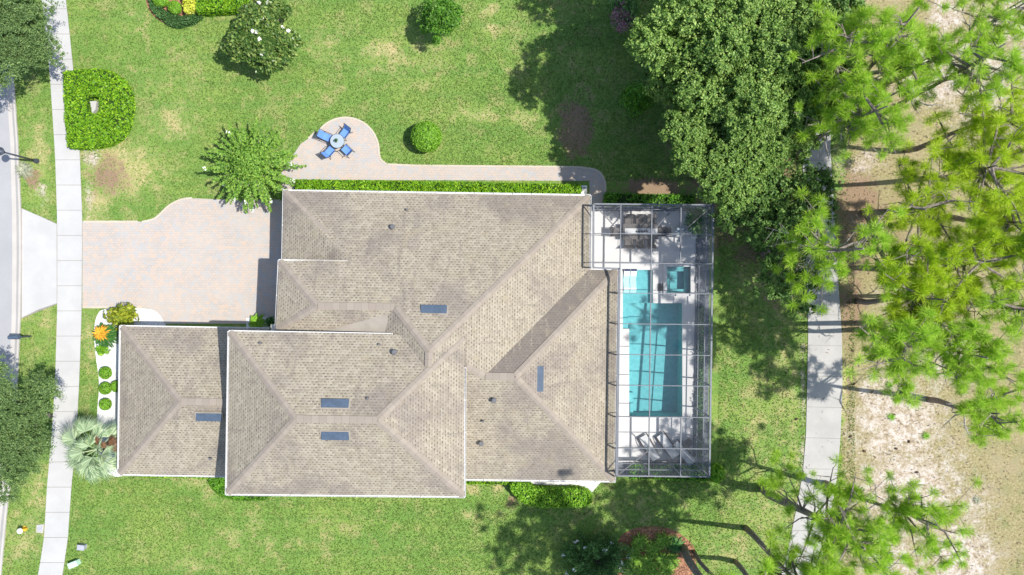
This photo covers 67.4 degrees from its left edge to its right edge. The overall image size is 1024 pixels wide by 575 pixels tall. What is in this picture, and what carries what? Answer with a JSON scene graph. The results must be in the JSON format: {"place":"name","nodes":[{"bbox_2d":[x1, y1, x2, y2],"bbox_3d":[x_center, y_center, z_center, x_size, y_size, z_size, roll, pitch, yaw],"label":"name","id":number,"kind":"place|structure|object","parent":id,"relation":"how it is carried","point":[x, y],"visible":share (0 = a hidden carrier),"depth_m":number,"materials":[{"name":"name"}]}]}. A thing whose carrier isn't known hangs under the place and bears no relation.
{"place":"outdoors","nodes":[
{"label":"outdoors","id":0,"kind":"place"},
{"bbox_2d":[0,71,11,490],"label":"road","id":1,"kind":"structure","parent":0,"point":[5,252],"depth_m":50.38,"materials":[{"name":"grey asphalt"}]},
{"bbox_2d":[38,0,81,574],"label":"sidewalk","id":2,"kind":"structure","parent":0,"point":[69,298],"depth_m":50.36,"materials":[{"name":"concrete"}]},
{"bbox_2d":[82,198,281,323],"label":"driveway","id":3,"kind":"structure","parent":0,"point":[200,261],"depth_m":50.37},
{"bbox_2d":[246,316,274,327],"bbox_3d":[-16.275,2.247,50.428,2.310,0.145,0.756,0,90,0],"label":"entry bed","id":4,"kind":"object","parent":3,"relation":"on","point":[249,319],"visible":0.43,"depth_m":50.35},
{"bbox_2d":[248,313,265,326],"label":"shrub","id":5,"kind":"object","parent":4,"relation":"on","point":[256,321],"visible":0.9,"depth_m":49.98,"materials":[{"name":"green plant"}]},
{"bbox_2d":[117,189,617,497],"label":"house","id":6,"kind":"structure","parent":0,"point":[415,344],"depth_m":45.45,"materials":[{"name":"beige tile"}]},
{"bbox_2d":[281,119,604,202],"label":"patio","id":7,"kind":"structure","parent":0,"point":[362,162],"depth_m":50.37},
{"bbox_2d":[316,128,331,142],"bbox_3d":[-12.119,-9.819,49.885,0.824,0.981,0.576,23,90,0],"label":"patio chair","id":8,"kind":"object","parent":7,"relation":"on","point":[324,135],"visible":0.9,"depth_m":49.90,"materials":[{"name":"blue fabric"}]},
{"bbox_2d":[320,145,337,159],"bbox_3d":[-11.889,-8.806,49.885,0.576,0.981,0.824,41,90,0],"label":"patio chair","id":9,"kind":"object","parent":7,"relation":"on","point":[329,152],"visible":0.99,"depth_m":49.93,"materials":[{"name":"blue metal"}]},
{"bbox_2d":[330,134,343,147],"bbox_3d":[-11.306,-9.471,50.006,0.950,0.742,0.950,0,90,0],"label":"patio table","id":10,"kind":"object","parent":7,"relation":"on","point":[339,143],"visible":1,"depth_m":49.63,"materials":[{"name":"white glass"}]},
{"bbox_2d":[2,0,1023,574],"bbox_3d":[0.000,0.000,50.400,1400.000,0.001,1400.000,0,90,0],"label":"lawn","id":11,"kind":"structure","parent":0,"point":[868,416],"depth_m":50.40,"materials":[{"name":"green plant"}]},
{"bbox_2d":[0,52,21,574],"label":"kerb","id":12,"kind":"structure","parent":11,"relation":"on","point":[16,240],"depth_m":50.36,"materials":[{"name":"concrete"}]},
{"bbox_2d":[0,147,39,163],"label":"street lamp","id":13,"kind":"object","parent":11,"relation":"on","point":[34,160],"visible":1,"depth_m":48.57,"materials":[{"name":"metal"}]},
{"bbox_2d":[15,161,33,178],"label":"grass clump","id":14,"kind":"object","parent":11,"relation":"on","point":[23,168],"visible":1,"depth_m":50.15,"materials":[{"name":"beige plant"}]},
{"bbox_2d":[0,353,66,505],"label":"oak tree","id":15,"kind":"object","parent":11,"relation":"on","point":[21,447],"visible":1,"depth_m":45.59,"materials":[{"name":"green plant"}]},
{"bbox_2d":[0,0,67,95],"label":"oak tree","id":16,"kind":"object","parent":11,"relation":"on","point":[21,38],"visible":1,"depth_m":45.12,"materials":[{"name":"green plant"}]},
{"bbox_2d":[21,208,56,317],"bbox_3d":[-31.002,-1.596,50.435,2.289,0.130,7.140,0,90,0],"label":"driveway apron","id":17,"kind":"object","parent":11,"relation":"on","point":[39,262],"visible":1,"depth_m":50.37,"materials":[{"name":"concrete"}]},
{"bbox_2d":[62,68,135,150],"bbox_3d":[-26.896,-11.602,49.945,4.552,1.067,5.316,0,90,0],"label":"clipped hedge","id":18,"kind":"object","parent":11,"relation":"on","point":[109,123],"visible":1,"depth_m":49.66,"materials":[{"name":"green plant"}]},
{"bbox_2d":[94,308,165,476],"bbox_3d":[-25.074,6.867,50.440,4.704,0.120,11.088,0,90,0],"label":"gravel bed","id":19,"kind":"object","parent":11,"relation":"on","point":[110,360],"visible":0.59,"depth_m":50.38,"materials":[{"name":"white gravel"}]},
{"bbox_2d":[57,414,117,484],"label":"fan palm","id":20,"kind":"object","parent":19,"relation":"on","point":[79,457],"visible":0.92,"depth_m":47.97,"materials":[{"name":"green plant"}]},
{"bbox_2d":[98,382,111,394],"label":"bush","id":21,"kind":"object","parent":19,"relation":"on","point":[104,388],"visible":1,"depth_m":49.87,"materials":[{"name":"green plant"}]},
{"bbox_2d":[99,367,111,378],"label":"bush","id":22,"kind":"object","parent":19,"relation":"on","point":[105,372],"visible":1,"depth_m":49.88,"materials":[{"name":"green plant"}]},
{"bbox_2d":[99,398,111,410],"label":"bush","id":23,"kind":"object","parent":19,"relation":"on","point":[105,404],"visible":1,"depth_m":49.88,"materials":[{"name":"green plant"}]},
{"bbox_2d":[92,322,118,347],"bbox_3d":[-26.557,3.145,50.044,1.987,0.927,1.829,0,90,0],"label":"cycad","id":24,"kind":"object","parent":19,"relation":"on","point":[104,334],"visible":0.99,"depth_m":49.99,"materials":[{"name":"green plant"}]},
{"bbox_2d":[103,302,139,330],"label":"leafy shrub","id":25,"kind":"object","parent":19,"relation":"on","point":[121,314],"visible":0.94,"depth_m":49.36,"materials":[{"name":"yellow plant"}]},
{"bbox_2d":[83,197,191,307],"bbox_3d":[-24.568,-2.280,50.378,7.162,0.060,7.284,0,90,0],"label":"driveway edging","id":26,"kind":"object","parent":11,"relation":"on","point":[166,207],"visible":0.98,"depth_m":50.35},
{"bbox_2d":[130,476,224,479],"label":"foundation hedge","id":27,"kind":"object","parent":11,"relation":"on","point":[202,478],"visible":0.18,"depth_m":49.82,"materials":[{"name":"green plant"}]},
{"bbox_2d":[146,0,254,23],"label":"shrub bed","id":28,"kind":"object","parent":11,"relation":"on","point":[182,13],"visible":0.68,"depth_m":50.38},
{"bbox_2d":[167,0,181,14],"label":"ball shrub","id":29,"kind":"object","parent":28,"relation":"on","point":[174,7],"visible":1,"depth_m":49.71,"materials":[{"name":"green plant"}]},
{"bbox_2d":[148,0,203,28],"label":"groundcover","id":30,"kind":"object","parent":28,"relation":"on","point":[169,19],"visible":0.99,"depth_m":50.09,"materials":[{"name":"green plant"}]},
{"bbox_2d":[182,0,196,14],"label":"yellow shrub","id":31,"kind":"object","parent":28,"relation":"on","point":[189,7],"visible":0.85,"depth_m":49.72,"materials":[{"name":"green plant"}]},
{"bbox_2d":[195,0,249,16],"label":"clipped hedge","id":32,"kind":"object","parent":28,"relation":"on","point":[211,8],"visible":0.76,"depth_m":49.55,"materials":[{"name":"green plant"}]},
{"bbox_2d":[208,477,271,501],"bbox_3d":[-17.626,13.080,49.964,4.334,1.012,1.625,9,90,0],"label":"corner shrub","id":33,"kind":"object","parent":11,"relation":"on","point":[217,484],"visible":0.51,"depth_m":49.69,"materials":[{"name":"green plant"}]},
{"bbox_2d":[203,117,306,213],"bbox_3d":[-16.307,-7.752,48.559,6.187,3.394,5.981,0,90,0],"label":"crape myrtle","id":34,"kind":"object","parent":11,"relation":"on","point":[252,161],"visible":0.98,"depth_m":47.87,"materials":[{"name":"green plant"}]},
{"bbox_2d":[220,0,303,74],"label":"magnolia tree","id":35,"kind":"object","parent":11,"relation":"on","point":[256,37],"visible":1,"depth_m":47.10,"materials":[{"name":"green plant"}]},
{"bbox_2d":[410,121,441,152],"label":"ball shrub","id":36,"kind":"object","parent":11,"relation":"on","point":[426,136],"visible":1,"depth_m":48.88,"materials":[{"name":"green plant"}]},
{"bbox_2d":[295,179,581,193],"bbox_3d":[-4.775,-6.391,49.913,18.704,1.126,1.148,1,90,0],"label":"wall hedge","id":37,"kind":"object","parent":11,"relation":"on","point":[429,186],"depth_m":49.60,"materials":[{"name":"green plant"}]},
{"bbox_2d":[416,0,464,45],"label":"shrub","id":38,"kind":"object","parent":11,"relation":"on","point":[444,19],"visible":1,"depth_m":47.65,"materials":[{"name":"green plant"}]},
{"bbox_2d":[308,117,605,191],"bbox_3d":[-3.532,-8.370,50.378,19.888,0.064,2.602,12,90,0],"label":"patio edging","id":39,"kind":"object","parent":11,"relation":"on","point":[375,136],"visible":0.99,"depth_m":50.35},
{"bbox_2d":[466,481,512,484],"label":"foundation hedge","id":40,"kind":"object","parent":11,"relation":"on","point":[488,482],"visible":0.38,"depth_m":49.80,"materials":[{"name":"green plant"}]},
{"bbox_2d":[508,481,592,507],"bbox_3d":[2.468,13.512,49.850,5.568,1.201,1.628,6,90,0],"label":"side hedge","id":41,"kind":"object","parent":11,"relation":"on","point":[550,496],"visible":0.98,"depth_m":49.51,"materials":[{"name":"green plant"}]},
{"bbox_2d":[531,482,600,491],"bbox_3d":[3.549,12.705,50.425,4.662,0.150,1.428,0,90,0],"label":"concrete pad","id":42,"kind":"object","parent":11,"relation":"on","point":[591,486],"visible":0.35,"depth_m":50.35,"materials":[{"name":"white concrete"}]},
{"bbox_2d":[607,0,640,33],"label":"flowering shrub","id":43,"kind":"object","parent":11,"relation":"on","point":[624,11],"visible":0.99,"depth_m":48.52,"materials":[{"name":"purple plant"}]},
{"bbox_2d":[619,82,652,116],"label":"leafy shrub","id":44,"kind":"object","parent":11,"relation":"on","point":[636,99],"visible":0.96,"depth_m":48.41,"materials":[{"name":"green plant"}]},
{"bbox_2d":[592,203,695,208],"bbox_3d":[8.652,-5.313,50.443,6.804,0.114,0.420,0,90,0],"label":"stone border","id":45,"kind":"object","parent":11,"relation":"on","point":[637,207],"visible":0.29,"depth_m":50.39,"materials":[{"name":"grey stone"}]},
{"bbox_2d":[591,211,696,461],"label":"pool deck","id":46,"kind":"structure","parent":11,"relation":"on","point":[607,254],"depth_m":50.35,"materials":[{"name":"concrete"}]},
{"bbox_2d":[623,224,657,238],"bbox_3d":[8.316,-3.620,49.983,2.250,0.735,1.000,0,90,0],"label":"dining table","id":47,"kind":"object","parent":46,"relation":"on","point":[638,236],"visible":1,"depth_m":49.62,"materials":[{"name":"wicker"}]},
{"bbox_2d":[625,228,656,232],"bbox_3d":[8.346,-3.630,49.608,2.100,0.008,0.380,0,90,0],"label":"table runner","id":48,"kind":"object","parent":47,"relation":"on","point":[630,230],"visible":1,"depth_m":49.60,"materials":[{"name":"white fabric"}]},
{"bbox_2d":[637,433,660,461],"bbox_3d":[8.929,10.418,49.952,0.716,0.795,1.695,-30,90,0],"label":"chaise longue","id":49,"kind":"object","parent":46,"relation":"on","point":[654,454],"visible":0.88,"depth_m":49.98,"materials":[{"name":"fabric"}]},
{"bbox_2d":[623,270,681,415],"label":"swimming pool","id":50,"kind":"structure","parent":46,"relation":"in","point":[666,370],"depth_m":51.76,"materials":[{"name":"liquid"}]},
{"bbox_2d":[623,269,630,292],"bbox_3d":[7.539,-0.414,50.390,0.400,0.660,1.590,0,90,0],"label":"pool lounger","id":51,"kind":"object","parent":50,"relation":"on","point":[626,282],"visible":1,"depth_m":50.52,"materials":[{"name":"plastic"}]},
{"bbox_2d":[630,269,636,292],"bbox_3d":[7.980,-0.414,50.390,0.400,0.660,1.590,0,90,0],"label":"pool lounger","id":52,"kind":"object","parent":50,"relation":"on","point":[633,273],"visible":0.99,"depth_m":50.50,"materials":[{"name":"plastic"}]},
{"bbox_2d":[591,203,713,477],"bbox_3d":[8.499,3.098,48.255,7.318,4.290,17.520,0,90,0],"label":"pool enclosure","id":53,"kind":"object","parent":46,"relation":"on","point":[618,354],"visible":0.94,"depth_m":46.12,"materials":[{"name":"metal"}]},
{"bbox_2d":[658,227,670,236],"bbox_3d":[9.850,-3.620,49.892,0.824,0.931,0.596,0,90,0],"label":"dining chair","id":54,"kind":"object","parent":46,"relation":"on","point":[664,231],"visible":0.87,"depth_m":49.92,"materials":[{"name":"grey wood"}]},
{"bbox_2d":[655,431,679,459],"bbox_3d":[10.120,10.282,49.952,0.716,0.795,1.695,-34,90,0],"label":"chaise longue","id":55,"kind":"object","parent":46,"relation":"on","point":[663,439],"visible":0.94,"depth_m":49.98,"materials":[{"name":"white fabric"}]},
{"bbox_2d":[663,264,693,295],"bbox_3d":[10.899,-0.504,50.740,1.974,1.120,2.142,0,90,0],"label":"spa","id":56,"kind":"object","parent":46,"relation":"in","point":[675,278],"visible":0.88,"depth_m":50.65,"materials":[{"name":"concrete"}]},
{"bbox_2d":[672,439,695,465],"bbox_3d":[11.154,10.766,49.952,0.716,0.795,1.695,-43,90,0],"label":"chaise longue","id":57,"kind":"object","parent":46,"relation":"on","point":[686,458],"visible":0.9,"depth_m":49.98,"materials":[{"name":"white fabric"}]},
{"bbox_2d":[684,203,715,236],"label":"potted palm","id":58,"kind":"object","parent":46,"relation":"on","point":[698,226],"visible":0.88,"depth_m":48.93,"materials":[{"name":"green plant"}]},
{"bbox_2d":[602,192,695,207],"bbox_3d":[8.931,-5.656,49.697,6.059,1.553,1.050,0,90,0],"label":"hedge","id":59,"kind":"object","parent":11,"relation":"on","point":[638,198],"visible":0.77,"depth_m":49.66,"materials":[{"name":"green plant"}]},
{"bbox_2d":[614,526,695,574],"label":"mulch bed","id":60,"kind":"object","parent":11,"relation":"on","point":[627,539],"visible":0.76,"depth_m":50.38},
{"bbox_2d":[559,528,635,574],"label":"oleander","id":61,"kind":"object","parent":60,"relation":"on","point":[595,558],"visible":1,"depth_m":49.29,"materials":[{"name":"green plant"}]},
{"bbox_2d":[623,541,643,559],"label":"strappy plant","id":62,"kind":"object","parent":60,"relation":"on","point":[636,549],"visible":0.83,"depth_m":50.05,"materials":[{"name":"green plant"}]},
{"bbox_2d":[631,532,648,549],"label":"strappy plant","id":63,"kind":"object","parent":60,"relation":"on","point":[639,541],"visible":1,"depth_m":50.08,"materials":[{"name":"green plant"}]},
{"bbox_2d":[639,551,657,570],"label":"strappy plant","id":64,"kind":"object","parent":60,"relation":"on","point":[647,561],"visible":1,"depth_m":50.05,"materials":[{"name":"green plant"}]},
{"bbox_2d":[642,538,661,557],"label":"strappy plant","id":65,"kind":"object","parent":60,"relation":"on","point":[652,549],"visible":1,"depth_m":50.09,"materials":[{"name":"green plant"}]},
{"bbox_2d":[653,549,671,567],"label":"strappy plant","id":66,"kind":"object","parent":60,"relation":"on","point":[660,561],"visible":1,"depth_m":50.07,"materials":[{"name":"green plant"}]},
{"bbox_2d":[653,530,672,549],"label":"strappy plant","id":67,"kind":"object","parent":60,"relation":"on","point":[662,540],"visible":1,"depth_m":50.07,"materials":[{"name":"green plant"}]},
{"bbox_2d":[658,562,674,574],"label":"strappy plant","id":68,"kind":"object","parent":60,"relation":"on","point":[666,570],"visible":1,"depth_m":50.08,"materials":[{"name":"green plant"}]},
{"bbox_2d":[663,550,680,569],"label":"strappy plant","id":69,"kind":"object","parent":60,"relation":"on","point":[673,561],"visible":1,"depth_m":50.09,"materials":[{"name":"green plant"}]},
{"bbox_2d":[665,533,684,553],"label":"strappy plant","id":70,"kind":"object","parent":60,"relation":"on","point":[676,546],"visible":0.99,"depth_m":50.14,"materials":[{"name":"green plant"}]},
{"bbox_2d":[692,550,713,574],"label":"pine tree","id":71,"kind":"object","parent":60,"relation":"on","point":[700,562],"visible":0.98,"depth_m":48.45,"materials":[{"name":"plant"}]},
{"bbox_2d":[680,544,776,574],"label":"pine tree","id":72,"kind":"object","parent":60,"relation":"on","point":[695,570],"visible":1,"depth_m":45.82,"materials":[{"name":"green plant"}]},
{"bbox_2d":[618,203,709,474],"bbox_3d":[9.891,3.381,50.444,6.174,0.112,17.808,0,90,0],"label":"stone strip","id":73,"kind":"object","parent":11,"relation":"on","point":[701,303],"visible":0.4,"depth_m":50.39,"materials":[{"name":"grey stone"}]},
{"bbox_2d":[695,306,705,457],"bbox_3d":[12.265,6.144,49.967,0.677,1.027,10.004,0,90,0],"label":"hedge","id":74,"kind":"object","parent":73,"relation":"on","point":[700,388],"visible":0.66,"depth_m":50.00,"materials":[{"name":"green plant"}]},
{"bbox_2d":[628,462,706,481],"bbox_3d":[10.111,12.025,49.752,5.166,1.412,1.272,0,90,0],"label":"hedge","id":75,"kind":"object","parent":11,"relation":"on","point":[663,472],"visible":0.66,"depth_m":49.73,"materials":[{"name":"green plant"}]},
{"bbox_2d":[624,0,792,117],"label":"oak tree","id":76,"kind":"object","parent":11,"relation":"on","point":[709,33],"visible":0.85,"depth_m":38.88,"materials":[{"name":"green plant"}]},
{"bbox_2d":[706,463,725,483],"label":"leafy shrub","id":77,"kind":"object","parent":11,"relation":"on","point":[717,476],"visible":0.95,"depth_m":49.40,"materials":[{"name":"green plant"}]},
{"bbox_2d":[658,82,798,214],"bbox_3d":[11.585,-7.673,44.791,7.713,11.487,7.529,0,90,0],"label":"oak tree","id":78,"kind":"object","parent":11,"relation":"on","point":[732,177],"visible":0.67,"depth_m":40.59,"materials":[{"name":"green plant"}]},
{"bbox_2d":[639,59,857,208],"bbox_3d":[13.582,-11.257,46.675,10.769,7.932,11.748,-44,90,0],"label":"oak tree","id":79,"kind":"object","parent":11,"relation":"on","point":[644,77],"visible":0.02,"depth_m":44.92,"materials":[{"name":"green plant"}]},
{"bbox_2d":[711,162,839,249],"bbox_3d":[15.654,-4.991,47.266,7.552,6.406,5.707,0,90,0],"label":"oak tree","id":80,"kind":"object","parent":11,"relation":"on","point":[772,214],"visible":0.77,"depth_m":45.10,"materials":[{"name":"green plant"}]},
{"bbox_2d":[700,0,858,158],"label":"oak tree","id":81,"kind":"object","parent":11,"relation":"on","point":[788,89],"visible":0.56,"depth_m":39.39,"materials":[{"name":"green plant"}]},
{"bbox_2d":[743,238,821,314],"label":"oak tree","id":82,"kind":"object","parent":11,"relation":"on","point":[771,261],"visible":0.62,"depth_m":45.99,"materials":[{"name":"green plant"}]},
{"bbox_2d":[743,525,848,574],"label":"pine tree","id":83,"kind":"object","parent":11,"relation":"on","point":[749,531],"visible":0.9,"depth_m":39.23,"materials":[{"name":"green plant"}]},
{"bbox_2d":[775,0,876,121],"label":"oak tree","id":84,"kind":"object","parent":11,"relation":"on","point":[843,5],"visible":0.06,"depth_m":40.93,"materials":[{"name":"green plant"}]},
{"bbox_2d":[633,0,1023,574],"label":"fallen litter","id":85,"kind":"object","parent":11,"relation":"on","point":[884,363],"visible":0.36,"depth_m":50.34,"materials":[{"name":"brown plant"}]},
{"bbox_2d":[759,185,906,317],"bbox_3d":[16.392,-1.846,43.154,5.374,14.630,7.032,0,90,0],"label":"pine tree","id":86,"kind":"object","parent":11,"relation":"on","point":[821,250],"visible":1,"depth_m":39.24,"materials":[{"name":"green plant"}]},
{"bbox_2d":[755,447,915,574],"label":"pine tree","id":87,"kind":"object","parent":11,"relation":"on","point":[836,533],"visible":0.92,"depth_m":39.37,"materials":[{"name":"green plant"}]},
{"bbox_2d":[785,0,930,115],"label":"pine tree","id":88,"kind":"object","parent":11,"relation":"on","point":[846,40],"visible":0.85,"depth_m":37.22,"materials":[{"name":"green plant"}]},
{"bbox_2d":[793,68,927,166],"bbox_3d":[17.689,-8.522,43.051,6.563,14.816,4.689,-25,90,0],"label":"pine tree","id":89,"kind":"object","parent":11,"relation":"on","point":[870,100],"visible":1,"depth_m":37.91,"materials":[{"name":"green plant"}]},
{"bbox_2d":[848,210,952,302],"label":"pine tree","id":90,"kind":"object","parent":11,"relation":"on","point":[911,251],"visible":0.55,"depth_m":39.57,"materials":[{"name":"green plant"}]},
{"bbox_2d":[823,462,984,574],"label":"pine tree","id":91,"kind":"object","parent":11,"relation":"on","point":[912,510],"visible":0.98,"depth_m":38.17,"materials":[{"name":"green plant"}]},
{"bbox_2d":[857,0,953,82],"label":"pine tree","id":92,"kind":"object","parent":11,"relation":"on","point":[896,24],"visible":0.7,"depth_m":36.83,"materials":[{"name":"green plant"}]},
{"bbox_2d":[840,306,980,409],"bbox_3d":[19.884,3.464,42.934,8.320,15.193,5.409,20,90,0],"label":"pine tree","id":93,"kind":"object","parent":11,"relation":"on","point":[894,345],"visible":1,"depth_m":37.01,"materials":[{"name":"green plant"}]},
{"bbox_2d":[869,22,953,109],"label":"pine tree","id":94,"kind":"object","parent":11,"relation":"on","point":[924,78],"visible":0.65,"depth_m":38.10,"materials":[{"name":"green plant"}]},
{"bbox_2d":[855,245,978,340],"bbox_3d":[21.680,0.451,43.841,7.153,13.244,5.413,0,90,0],"label":"pine tree","id":95,"kind":"object","parent":11,"relation":"on","point":[926,287],"visible":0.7,"depth_m":40.02,"materials":[{"name":"green plant"}]},
{"bbox_2d":[862,137,982,271],"bbox_3d":[20.988,-3.548,43.696,6.341,13.658,7.621,32,90,0],"label":"pine tree","id":96,"kind":"object","parent":11,"relation":"on","point":[932,224],"visible":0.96,"depth_m":38.69,"materials":[{"name":"green plant"}]},
{"bbox_2d":[859,20,1023,130],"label":"pine tree","id":97,"kind":"object","parent":11,"relation":"on","point":[963,75],"visible":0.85,"depth_m":37.88,"materials":[{"name":"green plant"}]},
{"bbox_2d":[875,219,1023,322],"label":"pine tree","id":98,"kind":"object","parent":11,"relation":"on","point":[958,290],"visible":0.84,"depth_m":38.27,"materials":[{"name":"green plant"}]},
{"bbox_2d":[880,295,1023,408],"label":"pine tree","id":99,"kind":"object","parent":11,"relation":"on","point":[987,350],"visible":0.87,"depth_m":38.46,"materials":[{"name":"green plant"}]},
{"bbox_2d":[884,0,1023,84],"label":"pine tree","id":100,"kind":"object","parent":11,"relation":"on","point":[997,34],"visible":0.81,"depth_m":38.56,"materials":[{"name":"green plant"}]},
{"bbox_2d":[903,74,1023,161],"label":"pine tree","id":101,"kind":"object","parent":11,"relation":"on","point":[975,118],"visible":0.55,"depth_m":39.49,"materials":[{"name":"green plant"}]},
{"bbox_2d":[920,82,1023,248],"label":"pine tree","id":102,"kind":"object","parent":11,"relation":"on","point":[979,165],"visible":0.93,"depth_m":38.21,"materials":[{"name":"green plant"}]},
{"bbox_2d":[926,372,1023,449],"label":"pine tree","id":103,"kind":"object","parent":11,"relation":"on","point":[973,408],"visible":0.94,"depth_m":38.77,"materials":[{"name":"green plant"}]},
{"bbox_2d":[934,259,1023,348],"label":"pine tree","id":104,"kind":"object","parent":11,"relation":"on","point":[1005,300],"visible":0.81,"depth_m":39.45,"materials":[{"name":"green plant"}]},
{"bbox_2d":[944,186,1023,276],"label":"pine tree","id":105,"kind":"object","parent":11,"relation":"on","point":[1007,225],"visible":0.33,"depth_m":39.81,"materials":[{"name":"green plant"}]},
{"bbox_2d":[989,226,1023,272],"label":"pine tree","id":106,"kind":"object","parent":11,"relation":"on","point":[1021,244],"visible":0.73,"depth_m":38.17,"materials":[{"name":"green plant"}]},
{"bbox_2d":[781,132,842,574],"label":"cart path","id":107,"kind":"structure","parent":0,"point":[825,431],"depth_m":50.35,"materials":[{"name":"concrete"}]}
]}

